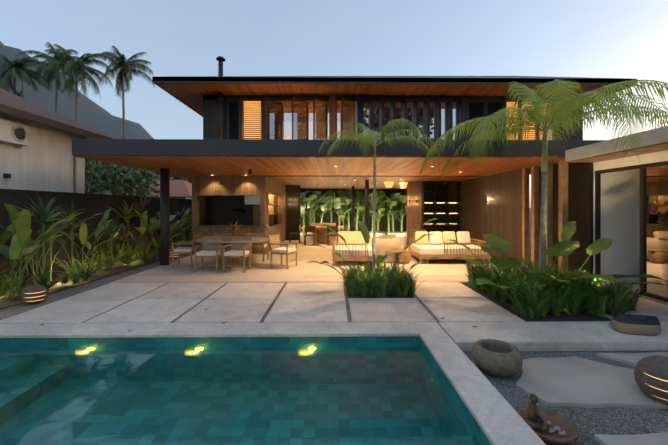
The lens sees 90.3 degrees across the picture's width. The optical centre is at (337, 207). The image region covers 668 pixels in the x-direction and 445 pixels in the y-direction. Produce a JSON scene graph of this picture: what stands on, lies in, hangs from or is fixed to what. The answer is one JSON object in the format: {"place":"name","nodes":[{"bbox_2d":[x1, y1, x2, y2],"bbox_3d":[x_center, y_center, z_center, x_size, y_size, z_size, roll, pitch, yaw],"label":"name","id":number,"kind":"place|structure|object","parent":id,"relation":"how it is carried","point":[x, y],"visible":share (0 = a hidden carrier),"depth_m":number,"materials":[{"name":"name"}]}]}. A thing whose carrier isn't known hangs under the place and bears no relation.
{"place":"outdoors","nodes":[
{"label":"outdoors","id":0,"kind":"place"},
{"bbox_2d":[0,112,84,192],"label":"neighbour house walls","id":1,"kind":"structure","parent":0,"point":[43,160],"depth_m":10.21,"materials":[{"name":"beige paint"}]},
{"bbox_2d":[3,173,10,177],"bbox_3d":[-8.995,-0.856,9.058,0.100,0.120,0.120,0,0,-1],"label":"wall vent","id":2,"kind":"object","parent":1,"relation":"attached to","point":[5,175],"visible":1,"depth_m":9.00,"materials":[{"name":"black metal"}]},
{"bbox_2d":[0,118,28,148],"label":"air conditioner unit","id":3,"kind":"object","parent":1,"relation":"on","point":[6,127],"visible":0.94,"depth_m":8.87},
{"bbox_2d":[11,125,27,141],"bbox_3d":[-8.714,-2.026,9.131,0.013,0.470,0.470,0,0,-1],"label":"fan","id":4,"kind":"object","parent":3,"relation":"attached to","point":[19,133],"visible":1,"depth_m":9.11},
{"bbox_2d":[0,104,112,138],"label":"neighbour roof timber","id":5,"kind":"object","parent":1,"relation":"on","point":[6,109],"visible":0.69,"depth_m":9.50,"materials":[{"name":"brown wood"}]},
{"bbox_2d":[0,89,115,138],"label":"neighbour roof tiles","id":6,"kind":"object","parent":5,"relation":"on","point":[12,100],"depth_m":11.21,"materials":[{"name":"tile"}]},
{"bbox_2d":[74,136,86,192],"bbox_3d":[-8.845,-0.402,10.116,0.413,4.091,2.757,0,0,-1],"label":"downpipe","id":7,"kind":"object","parent":1,"relation":"attached to","point":[75,173],"visible":0.21,"depth_m":11.42,"materials":[{"name":"black metal"}]},
{"bbox_2d":[0,41,182,192],"bbox_3d":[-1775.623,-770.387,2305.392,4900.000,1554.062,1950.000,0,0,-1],"label":"mountain","id":8,"kind":"structure","parent":0,"point":[93,115],"depth_m":1909.53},
{"bbox_2d":[107,180,191,196],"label":"neighbour roof","id":9,"kind":"structure","parent":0,"point":[180,188],"depth_m":26.38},
{"bbox_2d":[170,197,191,198],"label":"neighbour walls","id":10,"kind":"structure","parent":0,"point":[182,197],"depth_m":25.32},
{"bbox_2d":[0,242,610,320],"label":"planter soil","id":11,"kind":"structure","parent":0,"point":[108,271],"depth_m":6.32,"materials":[{"name":"brown soil"}]},
{"bbox_2d":[0,192,191,299],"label":"bed plants","id":12,"kind":"object","parent":11,"relation":"on","point":[23,245],"visible":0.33,"depth_m":7.76,"materials":[{"name":"green plant"}]},
{"bbox_2d":[0,239,191,296],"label":"ground cover plants","id":13,"kind":"object","parent":11,"relation":"on","point":[6,286],"visible":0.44,"depth_m":7.07,"materials":[{"name":"green plant"}]},
{"bbox_2d":[300,191,406,230],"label":"fence wall","id":14,"kind":"structure","parent":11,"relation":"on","point":[327,219],"depth_m":22.96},
{"bbox_2d":[307,219,439,281],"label":"fronds","id":15,"kind":"object","parent":11,"relation":"on","point":[380,259],"visible":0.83,"depth_m":6.76,"materials":[{"name":"green plant"}]},
{"bbox_2d":[319,118,440,273],"bbox_3d":[0.862,-0.073,6.679,2.520,3.536,2.055,0,0,-1],"label":"palm","id":16,"kind":"object","parent":11,"relation":"on","point":[372,135],"depth_m":6.64,"materials":[{"name":"green plant"}]},
{"bbox_2d":[340,261,425,296],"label":"grassy plants","id":17,"kind":"object","parent":11,"relation":"on","point":[385,284],"visible":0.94,"depth_m":6.22,"materials":[{"name":"green plant"}]},
{"bbox_2d":[418,79,667,271],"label":"palm","id":18,"kind":"object","parent":11,"relation":"on","point":[563,109],"depth_m":6.00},
{"bbox_2d":[463,256,646,317],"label":"shrubs","id":19,"kind":"object","parent":11,"relation":"on","point":[531,298],"visible":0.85,"depth_m":5.13,"materials":[{"name":"green plant"}]},
{"bbox_2d":[448,221,665,301],"bbox_3d":[3.722,0.966,5.968,3.206,1.374,2.387,0,0,-1],"label":"large-leaf plant","id":20,"kind":"object","parent":11,"relation":"on","point":[565,246],"visible":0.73,"depth_m":5.77,"materials":[{"name":"green plant"}]},
{"bbox_2d":[546,267,646,314],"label":"ground cover plants","id":21,"kind":"object","parent":11,"relation":"in","point":[630,297],"visible":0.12,"depth_m":5.25,"materials":[{"name":"green plant"}]},
{"bbox_2d":[110,231,534,282],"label":"deck floor","id":22,"kind":"structure","parent":0,"point":[433,270],"depth_m":8.79,"materials":[{"name":"beige stone"}]},
{"bbox_2d":[160,168,169,265],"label":"column","id":23,"kind":"structure","parent":22,"relation":"on","point":[164,216],"depth_m":9.43,"materials":[{"name":"metal"}]},
{"bbox_2d":[192,176,265,254],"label":"wall","id":24,"kind":"structure","parent":22,"relation":"on","point":[203,187],"depth_m":11.61,"materials":[{"name":"brown wood"}]},
{"bbox_2d":[205,196,252,224],"bbox_3d":[-3.799,0.269,12.165,2.320,2.750,0.880,0,0,-1],"label":"barbecue interior","id":25,"kind":"object","parent":24,"relation":"in","point":[218,209],"visible":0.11,"depth_m":12.50,"materials":[{"name":"black metal"}]},
{"bbox_2d":[196,225,269,226],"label":"countertop","id":26,"kind":"structure","parent":24,"relation":"on","point":[231,226],"depth_m":11.59,"materials":[{"name":"brown wood"}]},
{"bbox_2d":[245,196,259,203],"bbox_3d":[-2.986,-0.261,11.979,0.580,0.310,0.470,0,0,-1],"label":"range hood","id":27,"kind":"object","parent":24,"relation":"attached to","point":[252,199],"visible":0.64,"depth_m":11.74,"materials":[{"name":"silver metal"}]},
{"bbox_2d":[253,193,279,224],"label":"niche shelves","id":28,"kind":"object","parent":24,"relation":"on","point":[256,214],"visible":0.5,"depth_m":13.83,"materials":[{"name":"brown wood"}]},
{"bbox_2d":[195,237,268,266],"bbox_3d":[-2.888,1.269,9.415,2.270,0.750,1.271,0,0,-1],"label":"dining table","id":29,"kind":"object","parent":22,"relation":"on","point":[228,241],"visible":0.44,"depth_m":9.18,"materials":[{"name":"brown wood"}]},
{"bbox_2d":[227,221,239,235],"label":"vase flowers","id":30,"kind":"object","parent":29,"relation":"on","point":[234,228],"visible":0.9,"depth_m":9.37,"materials":[{"name":"brown plant"}]},
{"bbox_2d":[172,233,297,272],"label":"dining chairs","id":31,"kind":"object","parent":22,"relation":"on","point":[217,250],"visible":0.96,"depth_m":8.91,"materials":[{"name":"brown wood"}]},
{"bbox_2d":[266,177,285,252],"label":"wall","id":32,"kind":"structure","parent":22,"relation":"on","point":[273,186],"depth_m":14.03,"materials":[{"name":"brown wood"}]},
{"bbox_2d":[270,185,299,239],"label":"dark wall","id":33,"kind":"structure","parent":22,"relation":"on","point":[292,211],"depth_m":16.52,"materials":[{"name":"brown wood"}]},
{"bbox_2d":[289,225,346,245],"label":"dining chairs","id":34,"kind":"object","parent":22,"relation":"on","point":[313,228],"visible":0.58,"depth_m":14.69,"materials":[{"name":"brown wood"}]},
{"bbox_2d":[301,223,343,242],"bbox_3d":[-0.668,1.214,15.740,1.900,0.860,1.800,0,0,-1],"label":"dining table","id":35,"kind":"object","parent":22,"relation":"on","point":[321,233],"visible":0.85,"depth_m":15.20,"materials":[{"name":"brown wood"}]},
{"bbox_2d":[300,189,406,234],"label":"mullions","id":36,"kind":"object","parent":22,"relation":"on","point":[333,190],"visible":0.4,"depth_m":19.96,"materials":[{"name":"black"}]},
{"bbox_2d":[300,189,406,233],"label":"banana plants","id":37,"kind":"object","parent":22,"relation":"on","point":[342,208],"visible":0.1,"depth_m":20.79,"materials":[{"name":"green plant"}]},
{"bbox_2d":[300,191,406,234],"bbox_3d":[0.035,0.269,19.978,10.200,2.750,0.001,0,0,-1],"label":"window glass","id":38,"kind":"object","parent":22,"relation":"on","point":[359,211],"visible":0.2,"depth_m":19.99,"materials":[{"name":"clear glass"}]},
{"bbox_2d":[332,241,376,265],"bbox_3d":[0.485,1.335,10.203,1.267,0.619,1.800,0,0,-1],"label":"armchair","id":39,"kind":"object","parent":22,"relation":"on","point":[358,252],"visible":0.81,"depth_m":9.35,"materials":[{"name":"beige fabric"}]},
{"bbox_2d":[338,231,365,243],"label":"sofa cushions","id":40,"kind":"object","parent":39,"relation":"on","point":[353,237],"visible":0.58,"depth_m":10.73,"materials":[{"name":"beige fabric"}]},
{"bbox_2d":[352,180,368,243],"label":"columns","id":41,"kind":"structure","parent":22,"relation":"on","point":[366,204],"depth_m":13.41,"materials":[{"name":"black metal"}]},
{"bbox_2d":[371,237,400,261],"bbox_3d":[1.494,1.259,10.149,0.897,0.670,0.870,0,0,-1],"label":"tub armchair","id":42,"kind":"object","parent":22,"relation":"on","point":[382,245],"visible":0.67,"depth_m":9.76,"materials":[{"name":"beige fabric"}]},
{"bbox_2d":[386,249,411,263],"bbox_3d":[1.798,1.457,9.817,0.809,0.375,0.509,0,0,17],"label":"side table","id":43,"kind":"object","parent":22,"relation":"on","point":[406,257],"visible":0.83,"depth_m":9.59,"materials":[{"name":"brown wood"}]},
{"bbox_2d":[407,182,421,244],"bbox_3d":[4.127,0.269,17.144,2.320,2.750,5.700,0,0,-1],"label":"wall wood","id":44,"kind":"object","parent":22,"relation":"on","point":[414,208],"visible":0.36,"depth_m":14.28,"materials":[{"name":"brown wood"}]},
{"bbox_2d":[409,229,428,247],"bbox_3d":[3.074,1.229,11.982,0.700,0.830,0.700,0,0,-21],"label":"sofa","id":45,"kind":"object","parent":22,"relation":"on","point":[412,239],"visible":0.23,"depth_m":12.17,"materials":[{"name":"brown wood"}]},
{"bbox_2d":[422,181,460,240],"bbox_3d":[4.409,0.269,14.207,1.580,2.750,0.420,0,0,-1],"label":"shelving unit","id":46,"kind":"object","parent":22,"relation":"on","point":[439,197],"visible":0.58,"depth_m":14.35,"materials":[{"name":"black wood"}]},
{"bbox_2d":[408,238,491,263],"bbox_3d":[3.422,1.335,10.385,2.100,0.619,1.500,0,0,-1],"label":"sofa","id":47,"kind":"object","parent":22,"relation":"on","point":[441,251],"visible":0.79,"depth_m":9.70,"materials":[{"name":"beige fabric"}]},
{"bbox_2d":[415,231,470,244],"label":"sofa cushions","id":48,"kind":"object","parent":47,"relation":"on","point":[438,238],"visible":0.83,"depth_m":10.74,"materials":[{"name":"beige fabric"}]},
{"bbox_2d":[461,169,521,263],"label":"wood-panelled wall","id":49,"kind":"structure","parent":22,"relation":"on","point":[499,214],"depth_m":10.94,"materials":[{"name":"brown wood"}]},
{"bbox_2d":[483,195,487,203],"bbox_3d":[5.188,-0.276,11.605,0.080,0.340,0.340,0,0,-1],"label":"wall sconce","id":50,"kind":"object","parent":49,"relation":"attached to","point":[485,198],"visible":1,"depth_m":11.56,"materials":[{"name":"brown"}]},
{"bbox_2d":[522,160,567,273],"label":"timber posts","id":51,"kind":"object","parent":22,"relation":"on","point":[562,192],"visible":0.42,"depth_m":8.89,"materials":[{"name":"brown wood"}]},
{"bbox_2d":[539,162,592,278],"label":"dark louvre doors","id":52,"kind":"structure","parent":22,"relation":"on","point":[580,194],"depth_m":7.71,"materials":[{"name":"black wood"}]},
{"bbox_2d":[0,254,667,444],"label":"gravel","id":53,"kind":"structure","parent":0,"point":[589,423],"depth_m":3.14,"materials":[{"name":"grey gravel"}]},
{"bbox_2d":[22,284,47,304],"bbox_3d":[-5.258,1.510,5.789,0.340,0.328,0.340,0,0,-1],"label":"garden lantern","id":54,"kind":"object","parent":53,"relation":"on","point":[34,289],"visible":0.98,"depth_m":5.70,"materials":[{"name":"stone"}]},
{"bbox_2d":[24,291,43,301],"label":"lantern light slits","id":55,"kind":"object","parent":54,"relation":"in","point":[33,297],"visible":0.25,"depth_m":5.67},
{"bbox_2d":[170,248,177,258],"bbox_3d":[-5.364,1.510,10.888,0.340,0.328,0.340,0,0,-1],"label":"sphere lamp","id":56,"kind":"object","parent":53,"relation":"on","point":[174,254],"visible":0.42,"depth_m":10.77,"materials":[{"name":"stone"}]},
{"bbox_2d":[0,282,667,444],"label":"paving slabs","id":57,"kind":"structure","parent":53,"relation":"on","point":[448,340],"depth_m":4.77,"materials":[{"name":"concrete"}]},
{"bbox_2d":[40,308,650,432],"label":"fallen leaves","id":58,"kind":"object","parent":57,"relation":"on","point":[646,430],"visible":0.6,"depth_m":4.56,"materials":[{"name":"brown plant"}]},
{"bbox_2d":[610,314,661,335],"bbox_3d":[3.928,1.517,4.391,0.524,0.254,0.299,0,0,8],"label":"floor cushion","id":59,"kind":"object","parent":57,"relation":"on","point":[644,325],"visible":1,"depth_m":4.29,"materials":[{"name":"grey fabric"}]},
{"bbox_2d":[472,339,521,376],"bbox_3d":[1.717,1.632,3.586,0.490,0.275,0.490,0,0,-1],"label":"stone bowl","id":60,"kind":"object","parent":53,"relation":"on","point":[497,358],"visible":1,"depth_m":3.43,"materials":[{"name":"grey stone"}]},
{"bbox_2d":[518,393,578,444],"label":"statue in bowl","id":61,"kind":"object","parent":53,"relation":"on","point":[548,426],"visible":0.92,"depth_m":2.57,"materials":[{"name":"brown wood"}]},
{"bbox_2d":[515,352,667,444],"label":"flagstones","id":62,"kind":"object","parent":53,"relation":"on","point":[575,381],"visible":0.9,"depth_m":3.23,"materials":[{"name":"stone"}]},
{"bbox_2d":[634,355,667,405],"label":"garden lantern","id":63,"kind":"object","parent":62,"relation":"on","point":[656,366],"visible":0.96,"depth_m":2.97,"materials":[{"name":"stone"}]},
{"bbox_2d":[643,372,667,399],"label":"lantern light","id":64,"kind":"object","parent":63,"relation":"in","point":[657,388],"visible":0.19,"depth_m":2.93,"materials":[{"name":"yellow"}]},
{"bbox_2d":[0,0,667,207],"label":"sky","id":65,"kind":"structure","parent":0,"point":[548,38],"materials":[{"name":"blue"}]},
{"bbox_2d":[76,156,594,188],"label":"wooden ceiling","id":66,"kind":"structure","parent":0,"point":[187,167],"depth_m":9.01,"materials":[{"name":"brown wood"}]},
{"bbox_2d":[72,139,605,155],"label":"balcony fascia","id":67,"kind":"structure","parent":66,"relation":"on","point":[180,147],"depth_m":7.29,"materials":[{"name":"metal"}]},
{"bbox_2d":[216,56,224,138],"bbox_3d":[-4.341,-3.541,12.379,0.340,4.110,0.340,0,0,-1],"label":"flue","id":68,"kind":"object","parent":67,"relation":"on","point":[221,60],"visible":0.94,"depth_m":12.31,"materials":[{"name":"black metal"}]},
{"bbox_2d":[266,97,354,139],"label":"open shutters","id":69,"kind":"object","parent":67,"relation":"on","point":[314,119],"visible":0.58,"depth_m":12.55,"materials":[{"name":"brown wood"}]},
{"bbox_2d":[329,95,336,139],"bbox_3d":[-0.154,-2.871,12.696,0.300,2.770,0.180,0,0,-1],"label":"wood post","id":70,"kind":"object","parent":67,"relation":"on","point":[332,114],"visible":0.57,"depth_m":12.61,"materials":[{"name":"brown wood"}]},
{"bbox_2d":[355,101,357,139],"bbox_3d":[-1.056,-2.871,14.686,3.700,2.770,3.700,0,0,-1],"label":"window glass","id":71,"kind":"object","parent":67,"relation":"on","point":[356,111],"depth_m":12.86,"materials":[{"name":"grey glass"}]},
{"bbox_2d":[267,101,458,139],"bbox_3d":[1.023,-2.871,12.979,7.580,2.770,0.360,0,0,-1],"label":"window frame","id":72,"kind":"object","parent":67,"relation":"on","point":[287,120],"depth_m":12.84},
{"bbox_2d":[228,100,502,139],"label":"dark louvres","id":73,"kind":"object","parent":67,"relation":"on","point":[483,108],"visible":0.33,"depth_m":12.72,"materials":[{"name":"grey"}]},
{"bbox_2d":[203,95,580,139],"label":"frames","id":74,"kind":"structure","parent":67,"relation":"on","point":[360,99],"depth_m":12.65,"materials":[{"name":"black"}]},
{"bbox_2d":[156,83,631,115],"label":"eave soffit","id":75,"kind":"structure","parent":74,"relation":"on","point":[190,95],"depth_m":12.01,"materials":[{"name":"brown wood"}]},
{"bbox_2d":[213,95,550,138],"bbox_3d":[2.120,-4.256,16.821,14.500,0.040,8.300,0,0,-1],"label":"interior wall","id":76,"kind":"structure","parent":75,"relation":"on","point":[291,95],"depth_m":13.44,"materials":[{"name":"brown wood"}]},
{"bbox_2d":[152,76,636,116],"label":"roof","id":77,"kind":"structure","parent":75,"relation":"on","point":[388,79],"depth_m":11.38,"materials":[{"name":"metal"}]},
{"bbox_2d":[242,100,552,139],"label":"lit louvres","id":78,"kind":"object","parent":74,"relation":"attached to","point":[535,137],"visible":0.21,"depth_m":12.66,"materials":[{"name":"brown wood"}]},
{"bbox_2d":[244,101,548,138],"bbox_3d":[2.343,-2.871,12.974,11.940,2.770,0.001,0,0,-1],"label":"lit interior","id":79,"kind":"object","parent":67,"relation":"on","point":[251,106],"visible":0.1,"depth_m":12.91,"materials":[{"name":"orange"}]},
{"bbox_2d":[370,99,463,139],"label":"vertical fins","id":80,"kind":"object","parent":67,"relation":"on","point":[427,114],"visible":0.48,"depth_m":12.53,"materials":[{"name":"brown wood"}]},
{"bbox_2d":[266,176,485,176],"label":"ceiling beam","id":81,"kind":"structure","parent":66,"relation":"attached to","point":[376,176],"depth_m":11.66,"materials":[{"name":"metal"}]},
{"bbox_2d":[384,181,393,187],"bbox_3d":[2.013,-0.941,12.970,0.420,0.330,0.420,0,0,-1],"label":"pendant shade","id":82,"kind":"object","parent":66,"relation":"hanging from","point":[388,184],"visible":1,"depth_m":12.83,"materials":[{"name":"yellow fabric"}]},
{"bbox_2d":[399,180,407,187],"bbox_3d":[2.658,-0.941,13.377,0.360,0.330,0.360,0,0,-1],"label":"pendant shade","id":83,"kind":"object","parent":66,"relation":"hanging from","point":[403,184],"visible":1,"depth_m":13.26,"materials":[{"name":"yellow fabric"}]},
{"bbox_2d":[229,101,500,138],"bbox_3d":[1.090,-2.871,12.740,10.490,2.770,0.020,0,0,-1],"label":"dark louvre backing","id":84,"kind":"object","parent":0,"point":[233,102],"depth_m":12.78,"materials":[{"name":"black"}]},
{"bbox_2d":[203,95,582,139],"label":"dark wall","id":85,"kind":"structure","parent":0,"point":[210,119],"depth_m":12.60,"materials":[{"name":"brown wood"}]},
{"bbox_2d":[529,208,530,260],"bbox_3d":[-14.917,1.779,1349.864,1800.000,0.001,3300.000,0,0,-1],"label":"ground","id":86,"kind":"structure","parent":0,"point":[529,234],"depth_m":21.78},
{"bbox_2d":[0,54,55,96],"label":"palm","id":87,"kind":"object","parent":86,"relation":"on","point":[10,69],"visible":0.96,"depth_m":29.44,"materials":[{"name":"green plant"}]},
{"bbox_2d":[14,42,78,112],"bbox_3d":[-27.524,-6.948,32.716,4.516,17.190,5.775,0,0,-1],"label":"palm","id":88,"kind":"object","parent":86,"relation":"on","point":[53,74],"visible":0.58,"depth_m":32.18,"materials":[{"name":"green plant"}]},
{"bbox_2d":[44,44,112,121],"bbox_3d":[-22.902,-6.104,29.365,5.038,15.496,5.288,0,0,-1],"label":"palm","id":89,"kind":"object","parent":86,"relation":"on","point":[77,68],"visible":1,"depth_m":29.57,"materials":[{"name":"green plant"}]},
{"bbox_2d":[0,189,191,284],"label":"boundary wall","id":90,"kind":"structure","parent":86,"relation":"on","point":[90,205],"depth_m":9.22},
{"bbox_2d":[85,136,106,187],"bbox_3d":[-29.073,-3.526,37.816,9.631,10.356,7.035,0,0,-1],"label":"tree","id":91,"kind":"object","parent":86,"relation":"on","point":[88,159],"depth_m":36.83,"materials":[{"name":"green plant"}]},
{"bbox_2d":[85,159,116,193],"bbox_3d":[-21.415,-1.327,26.690,7.200,5.971,4.718,0,0,-11],"label":"tree","id":92,"kind":"object","parent":86,"relation":"on","point":[93,187],"visible":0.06,"depth_m":27.11,"materials":[{"name":"green plant"}]},
{"bbox_2d":[86,160,159,189],"bbox_3d":[-22.613,-2.732,36.085,7.984,8.771,7.862,0,0,-29],"label":"hedge","id":93,"kind":"object","parent":86,"relation":"on","point":[99,162],"visible":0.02,"depth_m":33.52,"materials":[{"name":"green plant"}]},
{"bbox_2d":[96,46,154,185],"bbox_3d":[-21.001,-6.882,33.072,5.057,17.057,4.798,0,0,-33],"label":"palm","id":94,"kind":"object","parent":86,"relation":"on","point":[126,70],"visible":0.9,"depth_m":32.67,"materials":[{"name":"green plant"}]},
{"bbox_2d":[88,164,171,197],"bbox_3d":[-13.338,-0.726,21.270,4.530,4.775,4.623,0,0,-1],"label":"tree","id":95,"kind":"object","parent":86,"relation":"on","point":[129,180],"visible":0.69,"depth_m":21.06,"materials":[{"name":"green plant"}]},
{"bbox_2d":[153,175,191,182],"bbox_3d":[-16.974,-2.016,38.117,7.708,7.344,6.571,0,0,-40],"label":"tree","id":96,"kind":"object","parent":86,"relation":"on","point":[180,178],"visible":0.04,"depth_m":37.70,"materials":[{"name":"green plant"}]},
{"bbox_2d":[0,336,491,444],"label":"pool coping","id":97,"kind":"object","parent":86,"relation":"in","point":[222,340],"visible":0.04,"depth_m":4.32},
{"bbox_2d":[0,343,485,444],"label":"pool water","id":98,"kind":"structure","parent":97,"relation":"in","point":[256,394],"depth_m":3.12,"materials":[{"name":"teal liquid"}]},
{"bbox_2d":[593,150,667,281],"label":"annex walls","id":99,"kind":"structure","parent":86,"relation":"on","point":[620,209],"depth_m":7.36,"materials":[{"name":"beige paint"}]},
{"bbox_2d":[568,142,667,161],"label":"roof soffit","id":100,"kind":"structure","parent":99,"relation":"on","point":[658,147],"depth_m":6.09,"materials":[{"name":"brown wood"}]},
{"bbox_2d":[565,125,667,160],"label":"roof fascia","id":101,"kind":"structure","parent":100,"relation":"on","point":[659,135],"depth_m":6.00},
{"bbox_2d":[595,161,667,301],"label":"annex door frames","id":102,"kind":"structure","parent":99,"relation":"in","point":[641,167],"depth_m":6.26,"materials":[{"name":"black metal"}]},
{"bbox_2d":[645,165,667,297],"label":"glass door","id":103,"kind":"structure","parent":102,"relation":"in","point":[656,220],"depth_m":5.99,"materials":[{"name":"clear glass"}]},
{"bbox_2d":[601,282,664,301],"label":"annex floor","id":104,"kind":"structure","parent":0,"point":[636,286],"depth_m":6.91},
{"bbox_2d":[603,284,667,304],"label":"annex threshold","id":105,"kind":"object","parent":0,"point":[656,300],"depth_m":5.92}
]}

